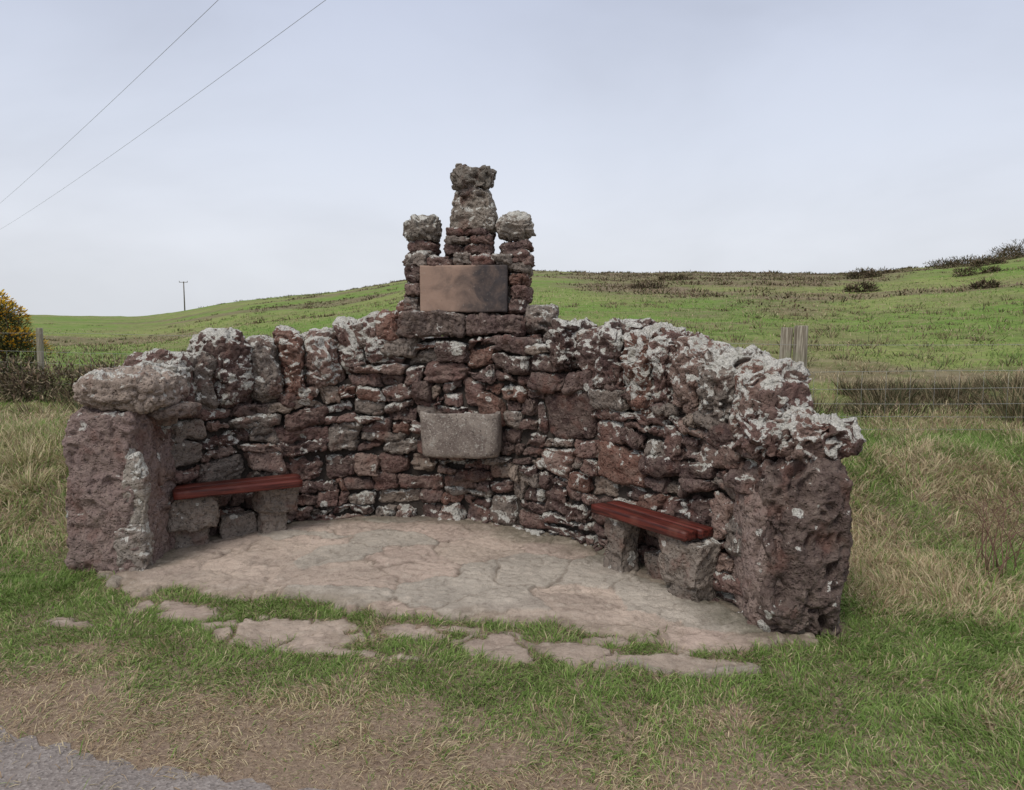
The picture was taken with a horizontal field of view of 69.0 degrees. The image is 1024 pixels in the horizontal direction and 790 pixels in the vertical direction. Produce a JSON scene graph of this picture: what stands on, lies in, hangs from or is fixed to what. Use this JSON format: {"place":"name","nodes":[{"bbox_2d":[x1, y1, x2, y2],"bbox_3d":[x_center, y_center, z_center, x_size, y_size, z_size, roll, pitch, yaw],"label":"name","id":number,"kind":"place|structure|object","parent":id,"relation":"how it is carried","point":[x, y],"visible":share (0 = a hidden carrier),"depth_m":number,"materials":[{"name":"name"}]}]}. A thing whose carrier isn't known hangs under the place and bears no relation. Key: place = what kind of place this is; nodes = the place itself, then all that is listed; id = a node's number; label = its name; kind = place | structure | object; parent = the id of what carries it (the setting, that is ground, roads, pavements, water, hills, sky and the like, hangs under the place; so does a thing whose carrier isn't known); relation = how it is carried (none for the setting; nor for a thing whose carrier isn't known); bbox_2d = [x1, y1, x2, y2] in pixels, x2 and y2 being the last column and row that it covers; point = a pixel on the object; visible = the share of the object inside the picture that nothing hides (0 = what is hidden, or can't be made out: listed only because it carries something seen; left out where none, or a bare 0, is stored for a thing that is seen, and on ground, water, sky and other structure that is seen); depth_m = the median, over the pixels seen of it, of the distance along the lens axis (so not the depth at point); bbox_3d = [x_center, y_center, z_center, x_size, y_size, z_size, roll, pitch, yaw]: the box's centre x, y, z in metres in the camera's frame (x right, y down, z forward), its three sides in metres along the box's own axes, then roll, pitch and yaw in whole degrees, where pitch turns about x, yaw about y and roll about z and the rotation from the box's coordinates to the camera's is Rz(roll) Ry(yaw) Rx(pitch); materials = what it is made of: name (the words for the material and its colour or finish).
{"place":"outdoors","nodes":[
{"label":"outdoors","id":0,"kind":"place"},
{"bbox_2d":[0,725,332,789],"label":"road","id":1,"kind":"structure","parent":0,"point":[51,775],"depth_m":2.64,"materials":[{"name":"grey asphalt"}]},
{"bbox_2d":[0,257,1023,789],"bbox_3d":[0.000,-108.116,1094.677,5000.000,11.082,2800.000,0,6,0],"label":"ground","id":2,"kind":"structure","parent":0,"point":[140,327],"depth_m":3.42,"materials":[{"name":"green plant"}]},
{"bbox_2d":[0,289,56,389],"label":"gorse bush","id":3,"kind":"object","parent":2,"relation":"on","point":[12,337],"visible":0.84,"depth_m":12.52,"materials":[{"name":"green plant"}]},
{"bbox_2d":[0,355,122,402],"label":"bramble hedge","id":4,"kind":"object","parent":2,"relation":"on","point":[30,375],"visible":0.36,"depth_m":11.04,"materials":[{"name":"green plant"}]},
{"bbox_2d":[179,281,187,310],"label":"telegraph pole","id":5,"kind":"object","parent":2,"relation":"on","point":[184,294],"visible":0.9,"depth_m":148.70,"materials":[{"name":"grey wood"}]},
{"bbox_2d":[44,513,818,677],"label":"stone paving","id":6,"kind":"structure","parent":2,"relation":"on","point":[466,567],"depth_m":4.42,"materials":[{"name":"grey stone"}]},
{"bbox_2d":[167,473,302,548],"bbox_3d":[-2.028,0.887,5.462,0.941,0.521,0.376,-3,6,-29],"label":"wooden bench","id":7,"kind":"object","parent":6,"relation":"on","point":[194,513],"visible":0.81,"depth_m":5.37,"materials":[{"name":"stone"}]},
{"bbox_2d":[591,500,721,602],"bbox_3d":[0.886,0.979,4.535,0.327,0.516,0.871,-4,7,-34],"label":"wooden bench","id":8,"kind":"object","parent":6,"relation":"on","point":[683,561],"visible":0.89,"depth_m":4.31,"materials":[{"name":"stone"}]},
{"bbox_2d":[61,359,852,636],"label":"end pillars","id":9,"kind":"structure","parent":2,"relation":"on","point":[793,519],"depth_m":4.67,"materials":[{"name":"stone"}]},
{"bbox_2d":[176,336,746,550],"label":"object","id":10,"kind":"object","parent":2,"relation":"on","point":[411,470],"visible":0.12,"depth_m":5.85,"materials":[{"name":"stone"}]},
{"bbox_2d":[154,333,779,612],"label":"wall stones","id":11,"kind":"object","parent":2,"relation":"on","point":[576,410],"depth_m":5.64,"materials":[{"name":"stone"}]},
{"bbox_2d":[352,163,568,357],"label":"monument stones","id":12,"kind":"object","parent":11,"relation":"on","point":[406,326],"visible":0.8,"depth_m":5.80,"materials":[{"name":"stone"}]},
{"bbox_2d":[420,265,507,312],"bbox_3d":[-0.376,-0.828,5.814,0.694,0.369,0.068,1,6,7],"label":"memorial plaque","id":13,"kind":"object","parent":12,"relation":"on","point":[468,288],"visible":0.98,"depth_m":5.78,"materials":[{"name":"stone"}]},
{"bbox_2d":[420,407,502,458],"bbox_3d":[-0.381,0.286,5.761,0.617,0.356,0.452,0,6,5],"label":"stone basin","id":14,"kind":"object","parent":11,"relation":"attached to","point":[467,435],"visible":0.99,"depth_m":5.55,"materials":[{"name":"stone"}]},
{"bbox_2d":[122,311,865,465],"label":"coping stones","id":15,"kind":"object","parent":11,"relation":"on","point":[752,400],"visible":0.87,"depth_m":4.80,"materials":[{"name":"stone"}]},
{"bbox_2d":[0,256,1023,601],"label":"rushes and heather","id":16,"kind":"object","parent":2,"relation":"on","point":[892,394],"visible":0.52,"depth_m":12.79,"materials":[{"name":"green plant"}]},
{"bbox_2d":[2,325,1023,429],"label":"wire fence","id":17,"kind":"object","parent":2,"relation":"on","point":[800,343],"visible":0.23,"depth_m":7.92,"materials":[{"name":"grey metal"}]},
{"bbox_2d":[629,280,665,288],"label":"moorland shrub","id":18,"kind":"object","parent":2,"relation":"on","point":[650,284],"visible":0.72,"depth_m":49.45,"materials":[{"name":"brown plant"}]},
{"bbox_2d":[657,273,695,280],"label":"moorland shrub","id":19,"kind":"object","parent":2,"relation":"on","point":[682,276],"visible":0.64,"depth_m":59.22,"materials":[{"name":"plant"}]},
{"bbox_2d":[842,281,881,292],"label":"moorland shrub","id":20,"kind":"object","parent":2,"relation":"on","point":[865,286],"visible":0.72,"depth_m":43.52,"materials":[{"name":"green plant"}]},
{"bbox_2d":[842,267,884,278],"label":"moorland shrub","id":21,"kind":"object","parent":2,"relation":"on","point":[871,272],"visible":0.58,"depth_m":61.20,"materials":[{"name":"green plant"}]},
{"bbox_2d":[856,267,900,275],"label":"moorland shrub","id":22,"kind":"object","parent":2,"relation":"on","point":[886,271],"visible":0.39,"depth_m":68.95,"materials":[{"name":"plant"}]},
{"bbox_2d":[923,255,1005,267],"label":"moorland shrub","id":23,"kind":"object","parent":2,"relation":"on","point":[945,260],"visible":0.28,"depth_m":77.11,"materials":[{"name":"green plant"}]},
{"bbox_2d":[929,257,1006,268],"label":"moorland shrub","id":24,"kind":"object","parent":2,"relation":"on","point":[943,265],"visible":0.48,"depth_m":65.03,"materials":[{"name":"green plant"}]},
{"bbox_2d":[949,263,1005,276],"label":"moorland shrub","id":25,"kind":"object","parent":2,"relation":"on","point":[992,269],"visible":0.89,"depth_m":49.28,"materials":[{"name":"green plant"}]},
{"bbox_2d":[967,277,1001,289],"bbox_3d":[23.893,-5.556,37.719,1.764,0.924,1.430,5,7,42],"label":"moorland shrub","id":26,"kind":"object","parent":2,"relation":"on","point":[976,285],"visible":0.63,"depth_m":37.67,"materials":[{"name":"green plant"}]},
{"bbox_2d":[950,253,1023,265],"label":"moorland shrub","id":27,"kind":"object","parent":2,"relation":"on","point":[1007,258],"visible":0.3,"depth_m":68.57,"materials":[{"name":"green plant"}]},
{"bbox_2d":[951,479,1023,580],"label":"bramble plant","id":28,"kind":"object","parent":2,"relation":"on","point":[994,549],"visible":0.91,"depth_m":4.66,"materials":[{"name":"plant"}]},
{"bbox_2d":[969,255,1006,266],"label":"moorland shrub","id":29,"kind":"object","parent":2,"relation":"on","point":[999,260],"visible":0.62,"depth_m":59.19,"materials":[{"name":"green plant"}]},
{"bbox_2d":[984,238,1023,256],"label":"moorland shrub","id":30,"kind":"object","parent":2,"relation":"on","point":[1020,244],"visible":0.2,"depth_m":79.33,"materials":[{"name":"plant"}]},
{"bbox_2d":[993,239,1023,256],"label":"moorland shrub","id":31,"kind":"object","parent":2,"relation":"on","point":[1007,249],"visible":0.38,"depth_m":76.20,"materials":[{"name":"green plant"}]},
{"bbox_2d":[996,248,1023,258],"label":"moorland shrub","id":32,"kind":"object","parent":2,"relation":"on","point":[1014,253],"visible":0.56,"depth_m":72.97,"materials":[{"name":"green plant"}]},
{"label":"telegraph pole","id":33,"kind":"object","parent":2,"relation":"on","visible":0},
{"bbox_2d":[4,0,217,199],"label":"power line","id":34,"kind":"object","parent":33,"relation":"attached to","point":[128,85],"visible":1,"depth_m":15.78,"materials":[{"name":"grey metal"}]},
{"bbox_2d":[6,1,323,225],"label":"power line","id":35,"kind":"object","parent":33,"relation":"attached to","point":[192,97],"visible":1,"depth_m":16.16,"materials":[{"name":"grey metal"}]},
{"bbox_2d":[0,0,1023,316],"label":"sky","id":36,"kind":"structure","parent":0,"point":[639,136],"materials":[{"name":"grey"}]}
]}

